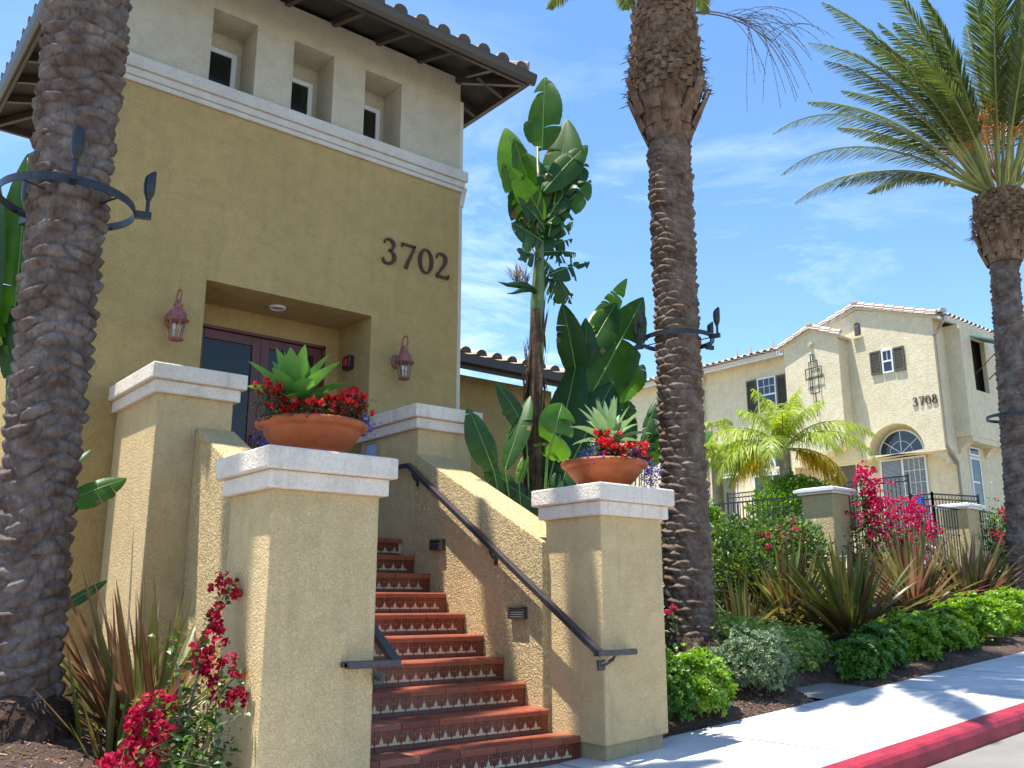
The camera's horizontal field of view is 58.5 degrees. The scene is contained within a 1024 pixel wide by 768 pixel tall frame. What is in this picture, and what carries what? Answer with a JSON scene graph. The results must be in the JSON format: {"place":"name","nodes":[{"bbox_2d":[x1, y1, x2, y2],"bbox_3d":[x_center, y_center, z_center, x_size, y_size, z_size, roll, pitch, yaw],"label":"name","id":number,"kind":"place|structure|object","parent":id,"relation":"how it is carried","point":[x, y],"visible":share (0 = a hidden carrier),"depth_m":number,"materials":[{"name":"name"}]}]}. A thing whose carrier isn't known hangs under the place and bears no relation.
{"place":"outdoors","nodes":[
{"label":"outdoors","id":0,"kind":"place"},
{"bbox_2d":[0,734,212,767],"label":"garden bed","id":1,"kind":"object","parent":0,"point":[42,754],"visible":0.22,"depth_m":5.14,"materials":[{"name":"brown soil"}]},
{"bbox_2d":[0,154,126,609],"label":"bird of paradise","id":2,"kind":"object","parent":1,"relation":"on","point":[12,230],"visible":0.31,"depth_m":7.33,"materials":[{"name":"green plant"}]},
{"bbox_2d":[0,0,132,743],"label":"date palm","id":3,"kind":"object","parent":1,"relation":"on","point":[83,53],"visible":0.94,"depth_m":5.91,"materials":[{"name":"brown plant"}]},
{"bbox_2d":[0,125,156,230],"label":"light ring","id":4,"kind":"object","parent":3,"relation":"attached to","point":[77,143],"visible":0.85,"depth_m":6.07,"materials":[{"name":"metal"}]},
{"bbox_2d":[0,644,210,767],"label":"flax plant","id":5,"kind":"object","parent":1,"relation":"on","point":[110,720],"visible":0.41,"depth_m":5.44,"materials":[{"name":"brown plant"}]},
{"bbox_2d":[0,566,221,751],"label":"flax plant","id":6,"kind":"object","parent":1,"relation":"on","point":[94,675],"visible":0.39,"depth_m":6.13,"materials":[{"name":"brown plant"}]},
{"bbox_2d":[95,571,251,767],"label":"bougainvillea","id":7,"kind":"object","parent":1,"relation":"on","point":[183,757],"visible":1,"depth_m":5.03,"materials":[{"name":"red plant"}]},
{"bbox_2d":[171,428,251,751],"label":"stair wall","id":8,"kind":"structure","parent":1,"relation":"on","point":[208,535],"depth_m":7.26,"materials":[{"name":"paint"}]},
{"bbox_2d":[340,624,401,684],"bbox_3d":[-1.885,1.226,6.963,0.370,1.833,3.380,11,-17,-38],"label":"handrail","id":9,"kind":"object","parent":8,"relation":"attached to","point":[388,651],"visible":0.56,"depth_m":5.59,"materials":[{"name":"metal"}]},
{"bbox_2d":[0,645,972,767],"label":"mulch chips","id":10,"kind":"object","parent":1,"relation":"on","point":[37,758],"visible":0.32,"depth_m":8.41,"materials":[{"name":"brown wood"}]},
{"bbox_2d":[0,0,1023,484],"label":"sky","id":11,"kind":"structure","parent":0,"point":[772,265],"materials":[{"name":"blue"}]},
{"bbox_2d":[540,652,1023,767],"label":"sidewalk","id":12,"kind":"structure","parent":0,"point":[839,730],"depth_m":7.64,"materials":[{"name":"concrete"}]},
{"bbox_2d":[370,538,580,767],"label":"entrance stairs","id":13,"kind":"structure","parent":12,"relation":"on","point":[446,695],"depth_m":6.96,"materials":[{"name":"tile"}]},
{"bbox_2d":[531,482,674,761],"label":"front pier","id":14,"kind":"structure","parent":12,"relation":"on","point":[605,579],"depth_m":7.11,"materials":[{"name":"paint"}]},
{"bbox_2d":[561,456,647,484],"bbox_3d":[0.772,0.770,7.627,0.730,0.236,0.730,11,-17,-38],"label":"planter bowl","id":15,"kind":"object","parent":14,"relation":"on","point":[621,470],"visible":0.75,"depth_m":7.39,"materials":[{"name":"ceramic"}]},
{"bbox_2d":[570,396,651,453],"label":"agave","id":16,"kind":"object","parent":15,"relation":"on","point":[604,419],"visible":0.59,"depth_m":7.73,"materials":[{"name":"green plant"}]},
{"bbox_2d":[576,439,662,487],"bbox_3d":[0.949,0.683,7.547,0.969,0.429,0.382,11,-17,-38],"label":"lobelia","id":17,"kind":"object","parent":15,"relation":"in","point":[648,471],"visible":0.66,"depth_m":7.73,"materials":[{"name":"purple plant"}]},
{"bbox_2d":[588,428,657,464],"bbox_3d":[0.934,0.515,7.519,0.637,0.319,0.472,3,-14,-14],"label":"begonia","id":18,"kind":"object","parent":15,"relation":"on","point":[606,445],"visible":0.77,"depth_m":7.46,"materials":[{"name":"red plant"}]},
{"bbox_2d":[663,571,999,614],"bbox_3d":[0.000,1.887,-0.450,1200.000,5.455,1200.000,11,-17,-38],"label":"ground","id":19,"kind":"structure","parent":0,"point":[731,607],"depth_m":23.16,"materials":[{"name":"brown soil"}]},
{"bbox_2d":[86,361,247,737],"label":"landing parapet","id":20,"kind":"structure","parent":19,"relation":"on","point":[163,411],"depth_m":7.64,"materials":[{"name":"paint"}]},
{"bbox_2d":[0,0,536,730],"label":"entrance building","id":21,"kind":"structure","parent":19,"relation":"on","point":[304,158],"depth_m":10.25,"materials":[{"name":"beige paint"}]},
{"bbox_2d":[164,289,189,341],"bbox_3d":[-3.245,-0.661,8.834,0.228,0.520,0.312,11,-17,-38],"label":"wall lantern","id":22,"kind":"object","parent":21,"relation":"attached to","point":[176,314],"depth_m":8.75,"materials":[{"name":"orange metal"}]},
{"bbox_2d":[208,46,236,88],"bbox_3d":[-3.308,-3.416,10.204,0.436,0.711,0.040,11,-17,-38],"label":"window","id":23,"kind":"structure","parent":21,"relation":"in","point":[222,69],"depth_m":10.28,"materials":[{"name":"white plastic"}]},
{"bbox_2d":[199,327,260,448],"bbox_3d":[-3.132,0.537,9.881,0.754,2.286,0.111,11,-17,-38],"label":"door","id":24,"kind":"structure","parent":21,"relation":"in","point":[223,351],"depth_m":10.11,"materials":[{"name":"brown wood"}]},
{"bbox_2d":[268,304,285,311],"bbox_3d":[-2.596,-0.841,10.122,0.190,0.027,0.190,11,-17,-38],"label":"ceiling light","id":25,"kind":"object","parent":21,"relation":"attached to","point":[276,307],"visible":1,"depth_m":10.10,"materials":[{"name":"white glass"}]},
{"bbox_2d":[254,339,320,447],"bbox_3d":[-2.546,0.647,10.346,0.754,2.286,0.111,11,-17,-38],"label":"door","id":26,"kind":"structure","parent":21,"relation":"in","point":[268,354],"depth_m":10.44,"materials":[{"name":"brown wood"}]},
{"bbox_2d":[290,77,312,115],"bbox_3d":[-2.576,-3.277,10.785,0.446,0.711,0.040,11,-17,-38],"label":"window","id":27,"kind":"structure","parent":21,"relation":"in","point":[301,94],"depth_m":10.87,"materials":[{"name":"white plastic"}]},
{"bbox_2d":[341,355,353,370],"bbox_3d":[-1.912,-0.247,10.633,0.091,0.160,0.160,11,-17,-38],"label":"alarm strobe","id":28,"kind":"object","parent":21,"relation":"attached to","point":[347,362],"visible":1,"depth_m":10.58,"materials":[{"name":"black plastic"}]},
{"bbox_2d":[363,105,379,140],"bbox_3d":[-1.853,-3.141,11.359,0.451,0.711,0.040,11,-17,-38],"label":"window","id":29,"kind":"structure","parent":21,"relation":"in","point":[371,125],"depth_m":11.46,"materials":[{"name":"white plastic"}]},
{"bbox_2d":[391,336,414,380],"bbox_3d":[-1.246,-0.292,10.423,0.228,0.520,0.312,11,-17,-38],"label":"wall lantern","id":30,"kind":"object","parent":21,"relation":"attached to","point":[403,358],"depth_m":10.36,"materials":[{"name":"orange metal"}]},
{"bbox_2d":[382,238,448,279],"bbox_3d":[-1.145,-1.502,10.982,0.952,0.332,0.020,11,-17,-38],"label":"house number","id":31,"kind":"object","parent":21,"relation":"attached to","point":[407,263],"visible":1,"depth_m":11.00,"materials":[{"name":"metal"}]},
{"bbox_2d":[460,346,565,484],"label":"building wing","id":32,"kind":"structure","parent":21,"relation":"attached to","point":[478,395],"depth_m":14.24,"materials":[{"name":"beige paint"}]},
{"bbox_2d":[214,444,397,767],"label":"front pier","id":33,"kind":"structure","parent":19,"relation":"on","point":[299,620],"depth_m":5.45,"materials":[{"name":"paint"}]},
{"bbox_2d":[255,413,368,452],"bbox_3d":[-1.306,0.375,5.965,0.730,0.236,0.730,11,-17,-38],"label":"planter bowl","id":34,"kind":"object","parent":33,"relation":"on","point":[329,432],"visible":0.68,"depth_m":5.73,"materials":[{"name":"ceramic"}]},
{"bbox_2d":[246,344,350,412],"bbox_3d":[-1.406,0.015,5.930,0.696,0.518,0.657,11,-17,-38],"label":"agave","id":35,"kind":"object","parent":34,"relation":"on","point":[292,370],"visible":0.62,"depth_m":5.83,"materials":[{"name":"green plant"}]},
{"bbox_2d":[241,377,374,422],"bbox_3d":[-1.263,0.119,5.849,0.887,0.300,0.491,7,-15,-27],"label":"begonia","id":36,"kind":"object","parent":34,"relation":"on","point":[349,404],"visible":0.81,"depth_m":5.76,"materials":[{"name":"red plant"}]},
{"bbox_2d":[252,413,381,448],"bbox_3d":[-1.268,0.302,5.963,0.865,0.328,0.268,5,-14,-21],"label":"lobelia","id":37,"kind":"object","parent":34,"relation":"in","point":[369,429],"visible":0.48,"depth_m":5.99,"materials":[{"name":"plant"}]},
{"bbox_2d":[356,403,482,560],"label":"landing parapet","id":38,"kind":"structure","parent":19,"relation":"on","point":[406,434],"depth_m":9.34,"materials":[{"name":"paint"}]},
{"bbox_2d":[366,441,379,456],"bbox_3d":[-1.489,0.835,9.762,0.040,0.420,0.240,11,-17,-38],"label":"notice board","id":39,"kind":"object","parent":38,"relation":"attached to","point":[373,449],"visible":0.43,"depth_m":9.74,"materials":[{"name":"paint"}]},
{"bbox_2d":[414,454,549,731],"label":"stair wall","id":40,"kind":"structure","parent":19,"relation":"on","point":[475,584],"depth_m":7.99,"materials":[{"name":"paint"}]},
{"bbox_2d":[429,539,444,550],"bbox_3d":[-0.700,1.506,8.566,0.040,0.100,0.210,11,-17,-38],"label":"step light","id":41,"kind":"object","parent":40,"relation":"attached to","point":[436,544],"visible":1,"depth_m":8.57,"materials":[{"name":"brown paint"}]},
{"bbox_2d":[398,463,637,670],"bbox_3d":[-0.278,1.529,8.237,0.415,1.833,3.380,11,-17,-38],"label":"handrail","id":42,"kind":"object","parent":40,"relation":"attached to","point":[548,602],"visible":0.91,"depth_m":7.46,"materials":[{"name":"metal"}]},
{"bbox_2d":[508,607,527,618],"bbox_3d":[0.045,1.886,7.537,0.040,0.100,0.210,11,-17,-38],"label":"step light","id":43,"kind":"object","parent":40,"relation":"attached to","point":[517,612],"visible":1,"depth_m":7.53,"materials":[{"name":"brown paint"}]},
{"bbox_2d":[661,496,725,584],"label":"shrub","id":44,"kind":"object","parent":19,"relation":"on","point":[714,511],"visible":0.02,"depth_m":17.78,"materials":[{"name":"green plant"}]},
{"bbox_2d":[704,418,732,497],"bbox_3d":[5.865,3.191,26.740,1.083,4.466,1.346,11,-17,-38],"label":"queen palm","id":45,"kind":"object","parent":19,"relation":"on","point":[709,424],"visible":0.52,"depth_m":27.07,"materials":[{"name":"green plant"}]},
{"bbox_2d":[705,428,775,524],"bbox_3d":[5.330,2.819,23.560,2.747,3.716,2.868,11,-17,-38],"label":"queen palm","id":46,"kind":"object","parent":19,"relation":"on","point":[719,497],"visible":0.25,"depth_m":23.40,"materials":[{"name":"green plant"}]},
{"bbox_2d":[744,468,833,559],"bbox_3d":[6.462,3.389,21.259,5.192,3.071,1.978,11,-17,-38],"label":"shrub","id":47,"kind":"object","parent":19,"relation":"on","point":[781,488],"visible":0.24,"depth_m":21.09,"materials":[{"name":"green plant"}]},
{"bbox_2d":[704,387,876,513],"bbox_3d":[6.543,2.065,21.707,4.220,4.324,2.190,-4,-14,17],"label":"queen palm","id":48,"kind":"object","parent":19,"relation":"on","point":[782,424],"visible":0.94,"depth_m":22.02,"materials":[{"name":"green plant"}]},
{"bbox_2d":[662,528,946,567],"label":"patio","id":49,"kind":"structure","parent":19,"relation":"on","point":[854,539],"depth_m":23.02,"materials":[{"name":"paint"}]},
{"bbox_2d":[726,490,756,518],"bbox_3d":[6.824,3.796,27.090,0.045,1.250,1.065,11,-17,-38],"label":"patio railing","id":50,"kind":"object","parent":49,"relation":"on","point":[728,498],"visible":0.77,"depth_m":27.23,"materials":[{"name":"metal"}]},
{"bbox_2d":[843,474,912,526],"bbox_3d":[9.530,3.106,23.845,0.045,1.350,1.825,11,-17,-38],"label":"patio railing","id":51,"kind":"object","parent":49,"relation":"on","point":[907,481],"visible":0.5,"depth_m":23.60,"materials":[{"name":"metal"}]},
{"bbox_2d":[909,492,983,535],"bbox_3d":[11.024,3.308,22.926,1.865,1.150,0.520,1,-13,-5],"label":"patio railing","id":52,"kind":"object","parent":49,"relation":"on","point":[932,498],"visible":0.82,"depth_m":22.95,"materials":[{"name":"metal"}]},
{"bbox_2d":[917,497,923,503],"bbox_3d":[10.223,2.930,22.915,0.040,0.200,0.160,11,-17,-38],"label":"blue sign","id":53,"kind":"object","parent":52,"relation":"attached to","point":[920,500],"visible":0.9,"depth_m":22.91,"materials":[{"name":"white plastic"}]},
{"bbox_2d":[622,300,1004,567],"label":"cream house","id":54,"kind":"structure","parent":19,"relation":"on","point":[875,368],"depth_m":25.89,"materials":[{"name":"paint"}]},
{"bbox_2d":[723,478,736,524],"bbox_3d":[6.929,4.058,29.310,0.029,2.070,0.690,11,-17,-38],"label":"door","id":55,"kind":"structure","parent":54,"relation":"in","point":[725,483],"depth_m":29.34,"materials":[{"name":"paint"}]},
{"bbox_2d":[757,375,777,413],"bbox_3d":[8.033,0.336,28.788,0.049,1.130,0.690,11,-17,-38],"label":"window","id":56,"kind":"structure","parent":54,"relation":"in","point":[766,385],"depth_m":28.79,"materials":[{"name":"white plastic"}]},
{"bbox_2d":[753,473,781,514],"bbox_3d":[8.030,3.761,27.976,0.049,2.030,1.380,11,-17,-38],"label":"window","id":57,"kind":"structure","parent":54,"relation":"in","point":[755,485],"depth_m":28.45,"materials":[{"name":"white plastic"}]},
{"bbox_2d":[773,447,790,468],"bbox_3d":[8.277,2.232,28.030,0.049,0.670,0.560,11,-17,-38],"label":"window","id":58,"kind":"structure","parent":54,"relation":"in","point":[776,465],"depth_m":28.14,"materials":[{"name":"white plastic"}]},
{"bbox_2d":[836,465,860,530],"bbox_3d":[9.819,3.415,26.634,0.029,2.080,0.630,11,-17,-38],"label":"door","id":59,"kind":"structure","parent":54,"relation":"in","point":[848,471],"depth_m":26.69,"materials":[{"name":"paint"}]},
{"bbox_2d":[881,348,894,373],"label":"window","id":60,"kind":"structure","parent":54,"relation":"in","point":[887,359],"depth_m":25.79,"materials":[{"name":"white plastic"}]},
{"bbox_2d":[879,429,924,454],"bbox_3d":[10.908,1.626,25.671,0.049,0.705,1.320,11,-17,-38],"label":"arched window","id":61,"kind":"structure","parent":54,"relation":"in","point":[901,440],"depth_m":25.66,"materials":[{"name":"glass"}]},
{"bbox_2d":[879,455,933,531],"bbox_3d":[10.908,3.088,25.323,0.049,2.110,1.340,11,-17,-38],"label":"sliding door","id":62,"kind":"structure","parent":54,"relation":"in","point":[915,466],"depth_m":25.34,"materials":[{"name":"white plastic"}]},
{"bbox_2d":[913,394,937,406],"bbox_3d":[11.190,0.440,24.796,0.022,0.255,0.687,11,-17,-38],"label":"house number","id":63,"kind":"object","parent":54,"relation":"attached to","point":[926,400],"visible":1,"depth_m":24.74,"materials":[{"name":"metal"}]},
{"bbox_2d":[968,446,985,508],"bbox_3d":[12.683,2.554,24.961,0.600,1.680,0.039,11,-17,-38],"label":"window","id":64,"kind":"structure","parent":54,"relation":"in","point":[975,463],"depth_m":24.96,"materials":[{"name":"white plastic"}]},
{"bbox_2d":[935,502,985,567],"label":"fence pier","id":65,"kind":"structure","parent":19,"relation":"on","point":[968,516],"depth_m":21.09,"materials":[{"name":"paint"}]},
{"bbox_2d":[979,510,1005,585],"bbox_3d":[12.725,4.318,22.839,4.930,2.065,0.045,11,-17,-38],"label":"iron fence","id":66,"kind":"object","parent":65,"relation":"attached to","point":[988,527],"visible":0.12,"depth_m":21.90,"materials":[{"name":"black metal"}]},
{"bbox_2d":[663,602,1023,737],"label":"garden bed","id":67,"kind":"object","parent":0,"point":[996,647],"visible":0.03,"depth_m":9.85,"materials":[{"name":"brown soil"}]},
{"bbox_2d":[464,382,576,521],"bbox_3d":[0.142,1.356,8.974,1.328,2.804,0.323,11,-17,-38],"label":"bird of paradise","id":68,"kind":"object","parent":67,"relation":"on","point":[481,444],"visible":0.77,"depth_m":9.15,"materials":[{"name":"green plant"}]},
{"bbox_2d":[497,77,591,492],"bbox_3d":[0.336,-0.189,10.034,1.340,6.947,0.653,8,-16,-32],"label":"bird of paradise","id":69,"kind":"object","parent":67,"relation":"on","point":[546,196],"visible":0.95,"depth_m":10.38,"materials":[{"name":"green plant"}]},
{"bbox_2d":[542,278,646,489],"bbox_3d":[1.052,0.749,10.950,1.700,4.704,0.636,11,-17,-38],"label":"bird of paradise","id":70,"kind":"object","parent":67,"relation":"on","point":[599,363],"visible":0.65,"depth_m":11.05,"materials":[{"name":"green plant"}]},
{"bbox_2d":[620,396,711,542],"bbox_3d":[2.418,1.603,13.975,2.667,3.222,0.514,11,-17,-38],"label":"bird of paradise","id":71,"kind":"object","parent":67,"relation":"on","point":[651,424],"visible":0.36,"depth_m":13.72,"materials":[{"name":"green plant"}]},
{"bbox_2d":[664,603,681,654],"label":"bougainvillea","id":72,"kind":"object","parent":67,"relation":"on","point":[671,614],"visible":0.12,"depth_m":8.85,"materials":[{"name":"red plant"}]},
{"bbox_2d":[665,643,705,721],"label":"shrub","id":73,"kind":"object","parent":67,"relation":"on","point":[674,702],"visible":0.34,"depth_m":7.73,"materials":[{"name":"green plant"}]},
{"bbox_2d":[546,0,833,656],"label":"date palm","id":74,"kind":"object","parent":67,"relation":"on","point":[666,84],"visible":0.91,"depth_m":11.10,"materials":[{"name":"brown plant"}]},
{"bbox_2d":[633,307,720,351],"bbox_3d":[1.988,-0.659,11.128,0.999,0.370,0.876,-1,-13,4],"label":"light ring","id":75,"kind":"object","parent":74,"relation":"attached to","point":[709,332],"visible":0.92,"depth_m":10.89,"materials":[{"name":"metal"}]},
{"bbox_2d":[669,641,738,717],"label":"shrub","id":76,"kind":"object","parent":67,"relation":"on","point":[716,686],"visible":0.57,"depth_m":8.01,"materials":[{"name":"green plant"}]},
{"bbox_2d":[692,642,751,689],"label":"shrub","id":77,"kind":"object","parent":67,"relation":"on","point":[716,650],"visible":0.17,"depth_m":8.80,"materials":[{"name":"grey plant"}]},
{"bbox_2d":[714,563,796,635],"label":"flax plant","id":78,"kind":"object","parent":67,"relation":"on","point":[740,606],"visible":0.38,"depth_m":12.44,"materials":[{"name":"green plant"}]},
{"bbox_2d":[714,621,800,692],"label":"shrub","id":79,"kind":"object","parent":67,"relation":"on","point":[748,654],"visible":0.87,"depth_m":8.86,"materials":[{"name":"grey plant"}]},
{"bbox_2d":[709,509,835,618],"bbox_3d":[4.295,3.199,15.782,1.949,2.169,4.533,-10,-17,36],"label":"vine hedge","id":80,"kind":"object","parent":67,"relation":"on","point":[745,534],"visible":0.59,"depth_m":15.27,"materials":[{"name":"green plant"}]},
{"bbox_2d":[710,608,835,672],"bbox_3d":[2.931,2.973,10.515,1.939,0.796,1.355,11,-17,-38],"label":"shrub","id":81,"kind":"object","parent":67,"relation":"on","point":[803,646],"visible":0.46,"depth_m":10.38,"materials":[{"name":"green plant"}]},
{"bbox_2d":[713,528,891,627],"bbox_3d":[4.157,2.975,13.768,2.659,1.653,2.916,11,-17,-38],"label":"flax plant","id":82,"kind":"object","parent":67,"relation":"on","point":[779,591],"visible":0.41,"depth_m":13.41,"materials":[{"name":"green plant"}]},
{"bbox_2d":[793,486,856,599],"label":"fence pier","id":83,"kind":"structure","parent":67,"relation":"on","point":[825,506],"depth_m":17.67,"materials":[{"name":"stucco"},{"name":"white concrete"}]},
{"bbox_2d":[711,496,801,596],"bbox_3d":[4.315,3.750,19.936,0.045,2.225,5.050,11,-17,-38],"label":"iron fence","id":84,"kind":"object","parent":83,"relation":"attached to","point":[752,501],"visible":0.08,"depth_m":19.06,"materials":[{"name":"black metal"}]},
{"bbox_2d":[848,495,960,600],"bbox_3d":[8.408,3.565,19.399,4.930,2.135,0.045,11,-17,-38],"label":"iron fence","id":85,"kind":"object","parent":83,"relation":"attached to","point":[940,507],"visible":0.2,"depth_m":20.30,"materials":[{"name":"black metal"}]},
{"bbox_2d":[795,683,870,698],"bbox_3d":[3.222,3.163,9.450,0.900,0.079,0.590,11,-17,-38],"label":"concrete pad","id":86,"kind":"object","parent":67,"relation":"on","point":[825,690],"visible":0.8,"depth_m":9.45,"materials":[{"name":"grey concrete"}]},
{"bbox_2d":[748,532,954,638],"bbox_3d":[4.690,2.962,12.539,2.702,1.840,2.802,4,-14,-15],"label":"flax plant","id":87,"kind":"object","parent":67,"relation":"on","point":[849,593],"visible":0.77,"depth_m":12.26,"materials":[{"name":"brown plant"}]},
{"bbox_2d":[828,634,894,680],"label":"shrub","id":88,"kind":"object","parent":67,"relation":"on","point":[861,656],"visible":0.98,"depth_m":9.78,"materials":[{"name":"green plant"}]},
{"bbox_2d":[846,619,910,667],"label":"shrub","id":89,"kind":"object","parent":67,"relation":"on","point":[887,637],"visible":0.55,"depth_m":10.30,"materials":[{"name":"green plant"}]},
{"bbox_2d":[834,460,943,586],"bbox_3d":[7.446,3.249,18.041,3.907,3.647,1.440,11,-17,-38],"label":"bougainvillea","id":90,"kind":"object","parent":67,"relation":"on","point":[872,500],"visible":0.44,"depth_m":17.86,"materials":[{"name":"pink plant"}]},
{"bbox_2d":[772,0,1023,609],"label":"date palm","id":91,"kind":"object","parent":67,"relation":"on","point":[954,114],"visible":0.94,"depth_m":17.21,"materials":[{"name":"green plant"}]},
{"bbox_2d":[986,410,1023,422],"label":"light ring","id":92,"kind":"object","parent":91,"relation":"attached to","point":[1001,414],"visible":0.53,"depth_m":16.38,"materials":[{"name":"metal"}]},
{"bbox_2d":[874,608,944,661],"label":"shrub","id":93,"kind":"object","parent":67,"relation":"on","point":[922,635],"visible":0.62,"depth_m":10.83,"materials":[{"name":"green plant"}]},
{"bbox_2d":[824,521,1018,612],"bbox_3d":[6.946,3.225,15.678,2.985,1.775,2.834,-5,-14,20],"label":"flax plant","id":94,"kind":"object","parent":67,"relation":"on","point":[903,557],"visible":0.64,"depth_m":15.32,"materials":[{"name":"brown plant"}]},
{"bbox_2d":[912,601,985,651],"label":"shrub","id":95,"kind":"object","parent":67,"relation":"on","point":[963,633],"visible":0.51,"depth_m":11.51,"materials":[{"name":"green plant"}]},
{"bbox_2d":[917,529,1023,598],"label":"flax plant","id":96,"kind":"object","parent":67,"relation":"on","point":[981,567],"visible":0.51,"depth_m":15.82,"materials":[{"name":"brown plant"}]},
{"bbox_2d":[929,590,1020,642],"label":"shrub","id":97,"kind":"object","parent":67,"relation":"on","point":[991,616],"visible":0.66,"depth_m":12.32,"materials":[{"name":"green plant"}]},
{"bbox_2d":[958,475,1008,589],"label":"bougainvillea","id":98,"kind":"object","parent":67,"relation":"on","point":[993,532],"visible":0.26,"depth_m":21.41,"materials":[{"name":"green plant"}]},
{"bbox_2d":[981,586,1023,633],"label":"shrub","id":99,"kind":"object","parent":67,"relation":"on","point":[1016,597],"visible":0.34,"depth_m":13.12,"materials":[{"name":"green plant"}]},
{"bbox_2d":[925,731,1023,767],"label":"road","id":100,"kind":"structure","parent":0,"point":[1007,752],"depth_m":6.88,"materials":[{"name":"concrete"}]},
{"bbox_2d":[821,702,1023,767],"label":"kerb","id":101,"kind":"structure","parent":100,"relation":"on","point":[933,747],"depth_m":6.95,"materials":[{"name":"red paint"}]}
]}

